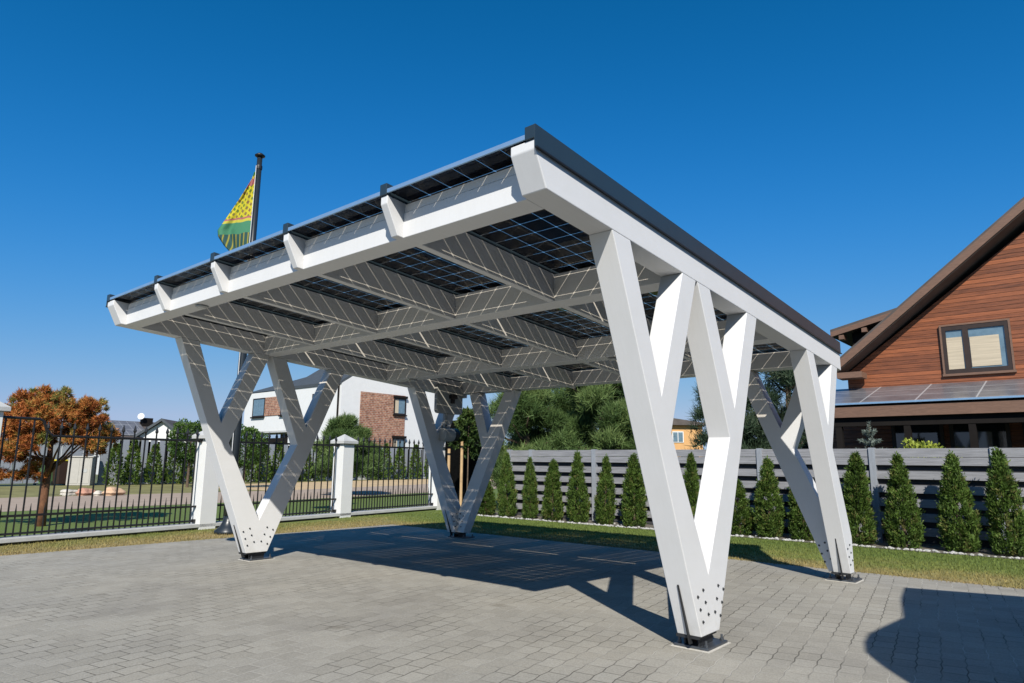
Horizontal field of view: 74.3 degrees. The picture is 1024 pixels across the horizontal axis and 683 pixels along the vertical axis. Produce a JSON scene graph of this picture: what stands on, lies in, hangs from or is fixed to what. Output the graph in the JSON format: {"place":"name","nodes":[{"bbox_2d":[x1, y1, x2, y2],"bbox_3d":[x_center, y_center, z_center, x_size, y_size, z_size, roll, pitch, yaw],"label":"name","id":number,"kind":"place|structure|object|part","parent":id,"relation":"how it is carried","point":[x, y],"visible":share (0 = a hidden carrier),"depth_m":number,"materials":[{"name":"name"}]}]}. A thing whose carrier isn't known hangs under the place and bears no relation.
{"place":"outdoors","nodes":[
{"label":"outdoors","id":0,"kind":"place"},
{"bbox_2d":[0,474,493,497],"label":"verge","id":1,"kind":"structure","parent":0,"point":[19,491],"depth_m":29.35,"materials":[{"name":"green plant"}]},
{"bbox_2d":[0,438,92,483],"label":"grey gate","id":2,"kind":"structure","parent":1,"relation":"on","point":[63,448],"depth_m":32.68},
{"bbox_2d":[60,489,77,495],"bbox_3d":[-15.701,5.376,24.023,0.542,0.274,0.575,-8,-13,40],"label":"boulder","id":3,"kind":"object","parent":1,"relation":"on","point":[70,492],"visible":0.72,"depth_m":23.85,"materials":[{"name":"stone"}]},
{"bbox_2d":[66,456,98,485],"bbox_3d":[-21.003,6.303,33.018,1.140,1.400,0.800,3,-10,-14],"label":"utility cabinet","id":4,"kind":"object","parent":1,"relation":"on","point":[76,470],"visible":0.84,"depth_m":32.70,"materials":[{"name":"grey paint"}]},
{"bbox_3d":[-20.914,6.253,32.676,0.920,1.180,0.010,3,-10,-14],"label":"door","id":5,"kind":"part","parent":4,"relation":"part of","materials":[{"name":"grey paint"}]},
{"bbox_2d":[75,488,95,495],"bbox_3d":[-15.166,5.397,24.109,0.564,0.376,0.584,1,-10,-2],"label":"boulder","id":6,"kind":"object","parent":1,"relation":"on","point":[86,491],"visible":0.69,"depth_m":23.93,"materials":[{"name":"stone"}]},
{"bbox_2d":[101,443,124,484],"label":"thuja","id":7,"kind":"object","parent":1,"relation":"on","point":[117,448],"visible":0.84,"depth_m":33.36,"materials":[{"name":"green plant"}]},
{"bbox_2d":[121,440,143,484],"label":"thuja","id":8,"kind":"object","parent":1,"relation":"on","point":[137,459],"visible":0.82,"depth_m":34.05,"materials":[{"name":"green plant"}]},
{"bbox_2d":[143,443,162,483],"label":"thuja","id":9,"kind":"object","parent":1,"relation":"on","point":[159,471],"visible":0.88,"depth_m":34.88,"materials":[{"name":"green plant"}]},
{"bbox_2d":[164,442,182,483],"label":"thuja","id":10,"kind":"object","parent":1,"relation":"on","point":[170,462],"visible":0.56,"depth_m":35.61,"materials":[{"name":"green plant"}]},
{"bbox_2d":[165,418,202,486],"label":"tree","id":11,"kind":"object","parent":1,"relation":"on","point":[195,426],"visible":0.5,"depth_m":31.65,"materials":[{"name":"green plant"}]},
{"bbox_2d":[180,445,194,483],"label":"thuja","id":12,"kind":"object","parent":1,"relation":"on","point":[190,476],"visible":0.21,"depth_m":36.22,"materials":[{"name":"green plant"}]},
{"bbox_2d":[230,424,270,482],"bbox_3d":[-12.610,5.394,31.949,2.152,3.070,2.087,-8,-13,40],"label":"round bush","id":13,"kind":"object","parent":1,"relation":"on","point":[249,430],"visible":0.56,"depth_m":31.79,"materials":[{"name":"green plant"}]},
{"bbox_2d":[242,444,261,482],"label":"thuja","id":14,"kind":"object","parent":1,"relation":"on","point":[256,469],"visible":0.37,"depth_m":39.30,"materials":[{"name":"green plant"}]},
{"bbox_2d":[97,440,428,484],"bbox_3d":[-12.990,7.943,44.082,0.160,2.400,25.780,-7,-12,36],"label":"hedge","id":15,"kind":"object","parent":1,"relation":"on","point":[126,447],"visible":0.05,"depth_m":36.52,"materials":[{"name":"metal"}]},
{"bbox_2d":[254,444,272,481],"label":"thuja","id":16,"kind":"object","parent":1,"relation":"on","point":[262,476],"visible":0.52,"depth_m":39.93,"materials":[{"name":"green plant"}]},
{"bbox_2d":[269,442,284,480],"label":"thuja","id":17,"kind":"object","parent":1,"relation":"on","point":[278,456],"visible":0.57,"depth_m":40.76,"materials":[{"name":"green plant"}]},
{"bbox_2d":[298,454,312,480],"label":"thuja","id":18,"kind":"object","parent":1,"relation":"on","point":[305,473],"visible":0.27,"depth_m":42.21,"materials":[{"name":"green plant"}]},
{"bbox_2d":[312,454,326,480],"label":"thuja","id":19,"kind":"object","parent":1,"relation":"on","point":[323,477],"visible":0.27,"depth_m":43.07,"materials":[{"name":"green plant"}]},
{"bbox_2d":[379,443,392,479],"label":"thuja","id":20,"kind":"object","parent":1,"relation":"on","point":[387,456],"visible":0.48,"depth_m":47.68,"materials":[{"name":"green plant"}]},
{"bbox_2d":[392,446,406,479],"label":"thuja","id":21,"kind":"object","parent":1,"relation":"on","point":[401,460],"visible":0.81,"depth_m":48.72,"materials":[{"name":"green plant"}]},
{"bbox_2d":[409,444,421,478],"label":"thuja","id":22,"kind":"object","parent":1,"relation":"on","point":[416,463],"visible":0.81,"depth_m":50.01,"materials":[{"name":"green plant"}]},
{"bbox_2d":[423,457,428,478],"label":"thuja","id":23,"kind":"object","parent":1,"relation":"on","point":[425,462],"visible":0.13,"depth_m":51.16,"materials":[{"name":"green plant"}]},
{"bbox_2d":[0,465,504,512],"bbox_3d":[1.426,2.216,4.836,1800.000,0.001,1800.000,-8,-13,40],"label":"ground","id":24,"kind":"structure","parent":0,"point":[31,484],"depth_m":32.80,"materials":[{"name":"green plant"}]},
{"bbox_2d":[33,465,52,484],"bbox_3d":[-22.699,6.351,32.877,0.707,1.217,0.780,-5,-12,29],"label":"wheelie bin","id":25,"kind":"object","parent":24,"relation":"on","point":[34,483],"visible":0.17,"depth_m":32.64,"materials":[{"name":"green plastic"}]},
{"bbox_2d":[51,460,67,484],"bbox_3d":[-21.872,6.367,32.918,0.707,1.217,0.780,-5,-12,29],"label":"wheelie bin","id":26,"kind":"object","parent":24,"relation":"on","point":[61,473],"visible":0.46,"depth_m":32.66,"materials":[{"name":"brown plastic"}]},
{"bbox_2d":[58,413,154,474],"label":"house","id":27,"kind":"structure","parent":24,"relation":"on","point":[142,424],"depth_m":58.44,"materials":[{"name":"white tile"}]},
{"bbox_2d":[132,418,193,442],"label":"gabled house","id":28,"kind":"structure","parent":24,"relation":"on","point":[162,425],"depth_m":57.67,"materials":[{"name":"white paint"}]},
{"bbox_2d":[243,369,437,448],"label":"white villa","id":29,"kind":"object","parent":24,"relation":"on","point":[384,411],"visible":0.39,"depth_m":55.12,"materials":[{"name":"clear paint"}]},
{"bbox_2d":[250,398,264,418],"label":"window","id":30,"kind":"structure","parent":29,"relation":"in","point":[258,408],"depth_m":59.18,"materials":[{"name":"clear glass"}]},
{"bbox_2d":[392,436,406,448],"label":"window","id":31,"kind":"structure","parent":29,"relation":"in","point":[402,438],"depth_m":55.20,"materials":[{"name":"clear glass"}]},
{"bbox_2d":[393,395,407,415],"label":"window","id":32,"kind":"structure","parent":29,"relation":"in","point":[399,401],"depth_m":55.70,"materials":[{"name":"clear glass"}]},
{"bbox_2d":[488,374,576,489],"bbox_3d":[0.245,2.753,19.573,3.310,4.274,3.666,7,-12,-32],"label":"pine tree","id":33,"kind":"object","parent":24,"relation":"on","point":[534,408],"visible":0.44,"depth_m":19.07,"materials":[{"name":"green plant"}]},
{"bbox_2d":[506,388,597,449],"bbox_3d":[1.489,3.152,24.772,4.376,5.334,4.175,-8,-13,40],"label":"pine tree","id":34,"kind":"object","parent":24,"relation":"on","point":[562,401],"visible":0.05,"depth_m":23.55,"materials":[{"name":"green plant"}]},
{"bbox_2d":[539,365,675,456],"bbox_3d":[2.832,2.652,19.869,4.005,4.624,4.356,-1,-10,10],"label":"pine tree","id":35,"kind":"object","parent":24,"relation":"on","point":[604,409],"visible":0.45,"depth_m":18.97,"materials":[{"name":"green plant"}]},
{"bbox_2d":[682,372,778,449],"bbox_3d":[5.551,2.319,17.243,2.786,4.410,2.742,2,-10,-8],"label":"pine tree","id":36,"kind":"object","parent":24,"relation":"on","point":[752,426],"visible":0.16,"depth_m":16.87,"materials":[{"name":"green plant"}]},
{"bbox_2d":[744,370,808,448],"bbox_3d":[6.823,2.271,17.013,3.400,4.446,3.337,-8,-13,40],"label":"pine tree","id":37,"kind":"object","parent":24,"relation":"on","point":[786,378],"visible":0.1,"depth_m":16.84,"materials":[{"name":"green plant"}]},
{"bbox_2d":[901,437,962,457],"bbox_3d":[7.356,2.628,11.945,1.192,1.869,1.207,-8,-13,40],"label":"yellow shrub","id":38,"kind":"object","parent":24,"relation":"on","point":[918,444],"visible":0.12,"depth_m":12.01,"materials":[{"name":"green plant"}]},
{"bbox_2d":[0,480,505,511],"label":"road","id":39,"kind":"structure","parent":0,"point":[60,500],"depth_m":22.29,"materials":[{"name":"grey asphalt"}]},
{"bbox_2d":[93,490,102,495],"bbox_3d":[-14.735,5.433,24.122,0.398,0.238,0.305,3,-10,-16],"label":"boulder","id":40,"kind":"object","parent":39,"relation":"on","point":[97,493],"visible":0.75,"depth_m":24.02,"materials":[{"name":"stone"}]},
{"bbox_2d":[102,487,125,495],"bbox_3d":[-14.281,5.423,24.281,0.663,0.428,0.624,2,-10,-7],"label":"boulder","id":41,"kind":"object","parent":39,"relation":"on","point":[110,491],"visible":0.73,"depth_m":24.10,"materials":[{"name":"stone"}]},
{"bbox_2d":[219,479,427,489],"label":"dry path","id":42,"kind":"structure","parent":0,"point":[297,486],"depth_m":37.74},
{"bbox_2d":[365,472,379,479],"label":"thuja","id":43,"kind":"object","parent":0,"point":[376,478],"visible":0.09,"depth_m":46.46,"materials":[{"name":"green plant"}]},
{"bbox_2d":[0,524,1023,682],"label":"paving","id":44,"kind":"structure","parent":0,"point":[392,603],"depth_m":5.73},
{"bbox_2d":[106,123,863,652],"bbox_3d":[-0.394,1.105,7.939,6.599,3.218,6.057,-8,-13,40],"label":"solar carport","id":45,"kind":"object","parent":44,"relation":"on","point":[280,307],"visible":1,"depth_m":6.27,"materials":[{"name":"metal"}]},
{"bbox_2d":[434,385,462,414],"bbox_3d":[-1.077,1.019,11.773,0.140,0.480,0.620,-8,-13,40],"label":"junction box","id":46,"kind":"object","parent":45,"relation":"attached to","point":[448,399],"visible":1,"depth_m":11.73,"materials":[{"name":"grey plastic"}]},
{"bbox_2d":[438,414,459,441],"bbox_3d":[-1.088,1.491,11.701,0.229,0.475,0.350,-8,-13,40],"label":"floodlight","id":47,"kind":"object","parent":46,"relation":"attached to","point":[448,434],"visible":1,"depth_m":11.60,"materials":[{"name":"grey plastic"}]},
{"bbox_2d":[0,489,1023,589],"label":"lawn","id":48,"kind":"structure","parent":0,"point":[52,525],"depth_m":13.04,"materials":[{"name":"plant"}]},
{"bbox_2d":[0,402,10,435],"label":"fence pillar","id":49,"kind":"structure","parent":48,"relation":"on","point":[4,408],"depth_m":10.27,"materials":[{"name":"concrete"}]},
{"bbox_2d":[0,384,121,526],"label":"deciduous tree","id":50,"kind":"object","parent":48,"relation":"on","point":[45,403],"visible":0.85,"depth_m":13.19,"materials":[{"name":"leaves"},{"name":"bark"}]},
{"bbox_2d":[190,431,218,529],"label":"fence pillar","id":51,"kind":"structure","parent":48,"relation":"on","point":[205,496],"depth_m":13.00,"materials":[{"name":"concrete"}]},
{"bbox_2d":[0,506,436,545],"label":"fence plinth","id":52,"kind":"structure","parent":48,"relation":"on","point":[26,539],"depth_m":12.09,"materials":[{"name":"concrete"}]},
{"bbox_2d":[0,416,202,536],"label":"fence section","id":53,"kind":"object","parent":52,"relation":"on","point":[74,436],"visible":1,"depth_m":11.46,"materials":[{"name":"black paint"}]},
{"bbox_2d":[216,432,339,520],"bbox_3d":[-4.981,2.869,14.609,0.070,1.780,3.175,-6,-12,33],"label":"fence section","id":54,"kind":"object","parent":52,"relation":"on","point":[293,500],"visible":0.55,"depth_m":14.90,"materials":[{"name":"black paint"}]},
{"bbox_2d":[351,436,432,510],"bbox_3d":[-3.058,3.402,17.502,0.070,1.780,3.175,-6,-12,33],"label":"fence section","id":55,"kind":"object","parent":52,"relation":"on","point":[390,495],"visible":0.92,"depth_m":17.38,"materials":[{"name":"black paint"}]},
{"bbox_2d":[213,153,264,534],"bbox_3d":[-5.078,-0.142,12.806,0.480,7.296,0.480,-8,-13,40],"label":"flagpole","id":56,"kind":"object","parent":48,"relation":"on","point":[224,527],"visible":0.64,"depth_m":12.66,"materials":[{"name":"grey metal"}]},
{"bbox_2d":[218,172,254,250],"bbox_3d":[-5.415,-2.544,13.292,0.690,1.720,0.111,-1,-10,6],"label":"flag","id":57,"kind":"object","parent":56,"relation":"hanging from","point":[234,230],"visible":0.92,"depth_m":13.24,"materials":[{"name":"fabric"}]},
{"bbox_2d":[330,434,358,517],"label":"fence pillar","id":58,"kind":"structure","parent":48,"relation":"on","point":[343,480],"depth_m":15.93,"materials":[{"name":"concrete"}]},
{"bbox_2d":[311,409,387,478],"bbox_3d":[-6.261,4.298,26.145,3.069,3.308,2.999,2,-10,-10],"label":"pine shrub","id":59,"kind":"object","parent":48,"relation":"on","point":[339,426],"visible":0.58,"depth_m":25.69,"materials":[{"name":"green plant"}]},
{"bbox_2d":[428,444,444,509],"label":"fence pillar","id":60,"kind":"structure","parent":48,"relation":"on","point":[434,499],"depth_m":18.70,"materials":[{"name":"concrete"}]},
{"bbox_2d":[447,449,450,471],"bbox_3d":[-1.577,3.499,16.738,0.077,1.670,0.077,-8,-13,40],"label":"tree stake","id":61,"kind":"object","parent":48,"relation":"on","point":[448,457],"visible":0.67,"depth_m":16.81,"materials":[{"name":"brown wood"}]},
{"bbox_2d":[459,441,463,505],"bbox_3d":[-1.250,3.396,16.660,0.077,1.850,0.077,-8,-13,40],"label":"tree stake","id":62,"kind":"object","parent":48,"relation":"on","point":[461,472],"visible":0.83,"depth_m":16.66,"materials":[{"name":"brown wood"}]},
{"bbox_2d":[448,406,481,490],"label":"staked sapling","id":63,"kind":"object","parent":48,"relation":"on","point":[468,438],"visible":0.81,"depth_m":16.79,"materials":[{"name":"green plant"}]},
{"bbox_2d":[445,420,486,512],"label":"trees","id":64,"kind":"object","parent":48,"relation":"on","point":[455,465],"depth_m":18.26,"materials":[{"name":"green plant"}]},
{"bbox_2d":[477,512,1023,559],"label":"gravel bed","id":65,"kind":"object","parent":48,"relation":"on","point":[985,552],"depth_m":11.49,"materials":[{"name":"white gravel"}]},
{"bbox_2d":[477,478,496,514],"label":"thuja","id":66,"kind":"object","parent":65,"relation":"on","point":[490,503],"visible":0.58,"depth_m":16.83,"materials":[{"name":"green plant"}]},
{"bbox_2d":[495,449,517,516],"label":"thuja","id":67,"kind":"object","parent":65,"relation":"on","point":[503,499],"visible":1,"depth_m":16.50,"materials":[{"name":"green plant"}]},
{"bbox_2d":[521,457,538,517],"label":"thuja","id":68,"kind":"object","parent":65,"relation":"on","point":[530,508],"visible":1,"depth_m":16.01,"materials":[{"name":"green plant"}]},
{"bbox_2d":[540,458,564,519],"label":"thuja","id":69,"kind":"object","parent":65,"relation":"on","point":[552,483],"visible":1,"depth_m":15.58,"materials":[{"name":"green plant"}]},
{"bbox_2d":[565,450,591,521],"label":"thuja","id":70,"kind":"object","parent":65,"relation":"on","point":[577,479],"visible":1,"depth_m":15.13,"materials":[{"name":"green plant"}]},
{"bbox_2d":[594,453,616,524],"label":"thuja","id":71,"kind":"object","parent":65,"relation":"on","point":[603,507],"visible":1,"depth_m":14.65,"materials":[{"name":"green plant"}]},
{"bbox_2d":[618,452,648,526],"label":"thuja","id":72,"kind":"object","parent":65,"relation":"on","point":[633,488],"visible":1,"depth_m":14.18,"materials":[{"name":"green plant"}]},
{"bbox_2d":[683,451,699,517],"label":"thuja","id":73,"kind":"object","parent":65,"relation":"on","point":[691,480],"visible":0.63,"depth_m":13.37,"materials":[{"name":"green plant"}]},
{"bbox_2d":[731,479,754,534],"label":"thuja","id":74,"kind":"object","parent":65,"relation":"on","point":[743,513],"visible":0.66,"depth_m":12.63,"materials":[{"name":"green plant"}]},
{"bbox_2d":[507,447,1023,551],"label":"slatted fence","id":75,"kind":"object","parent":65,"relation":"on","point":[923,466],"visible":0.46,"depth_m":12.06,"materials":[{"name":"grey wood"}]},
{"bbox_2d":[751,455,786,537],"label":"thuja","id":76,"kind":"object","parent":65,"relation":"on","point":[772,525],"visible":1,"depth_m":12.35,"materials":[{"name":"green plant"}]},
{"bbox_2d":[786,463,813,540],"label":"thuja","id":77,"kind":"object","parent":65,"relation":"on","point":[796,519],"visible":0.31,"depth_m":11.95,"materials":[{"name":"green plant"}]},
{"bbox_2d":[841,450,879,544],"bbox_3d":[5.885,2.653,11.534,0.643,1.598,0.676,1,-9,9],"label":"thuja","id":78,"kind":"object","parent":65,"relation":"on","point":[856,480],"visible":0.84,"depth_m":11.39,"materials":[{"name":"green plant"}]},
{"bbox_2d":[856,421,887,509],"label":"young spruce","id":79,"kind":"object","parent":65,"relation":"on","point":[869,432],"visible":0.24,"depth_m":12.57,"materials":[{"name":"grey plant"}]},
{"bbox_2d":[879,450,925,548],"bbox_3d":[6.364,2.583,11.094,0.633,1.581,0.663,2,-10,-12],"label":"thuja","id":80,"kind":"object","parent":65,"relation":"on","point":[908,517],"visible":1,"depth_m":10.96,"materials":[{"name":"green plant"}]},
{"bbox_2d":[934,450,982,552],"bbox_3d":[6.979,2.492,10.624,0.656,1.598,0.588,-7,-15,32],"label":"thuja","id":81,"kind":"object","parent":65,"relation":"on","point":[955,485],"visible":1,"depth_m":10.52,"materials":[{"name":"green plant"}]},
{"bbox_2d":[983,446,1023,556],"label":"thuja","id":82,"kind":"object","parent":65,"relation":"on","point":[1007,490],"visible":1,"depth_m":10.12,"materials":[{"name":"green plant"}]},
{"bbox_2d":[0,0,1023,448],"label":"sky","id":83,"kind":"structure","parent":0,"point":[838,155],"materials":[{"name":"blue"}]},
{"bbox_2d":[671,418,705,449],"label":"ochre house","id":84,"kind":"structure","parent":0,"point":[680,439],"depth_m":38.24,"materials":[{"name":"paint"}]},
{"bbox_2d":[672,431,683,442],"bbox_3d":[9.395,5.402,38.272,0.640,0.620,0.066,0,-10,1],"label":"window","id":85,"kind":"structure","parent":84,"relation":"in","point":[679,438],"depth_m":38.24,"materials":[{"name":"clear glass"}]},
{"bbox_2d":[830,197,1023,457],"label":"timber house","id":86,"kind":"structure","parent":0,"point":[937,357],"depth_m":13.68,"materials":[{"name":"brown wood"}]},
{"bbox_2d":[891,425,945,457],"bbox_3d":[8.461,2.584,14.011,0.950,1.900,0.036,-8,-13,40],"label":"terrace window","id":87,"kind":"structure","parent":86,"relation":"in","point":[934,433],"depth_m":14.08,"materials":[{"name":"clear glass"}]},
{"bbox_2d":[939,318,1016,376],"bbox_3d":[9.373,0.133,13.661,1.230,1.070,0.056,-8,-13,40],"label":"window","id":88,"kind":"structure","parent":86,"relation":"in","point":[979,347],"depth_m":13.64,"materials":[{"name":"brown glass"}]},
{"bbox_2d":[949,423,1012,457],"bbox_3d":[9.278,2.469,13.321,1.000,1.900,0.036,-8,-13,40],"label":"terrace window","id":89,"kind":"structure","parent":86,"relation":"in","point":[998,435],"depth_m":13.37,"materials":[{"name":"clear glass"}]}
]}

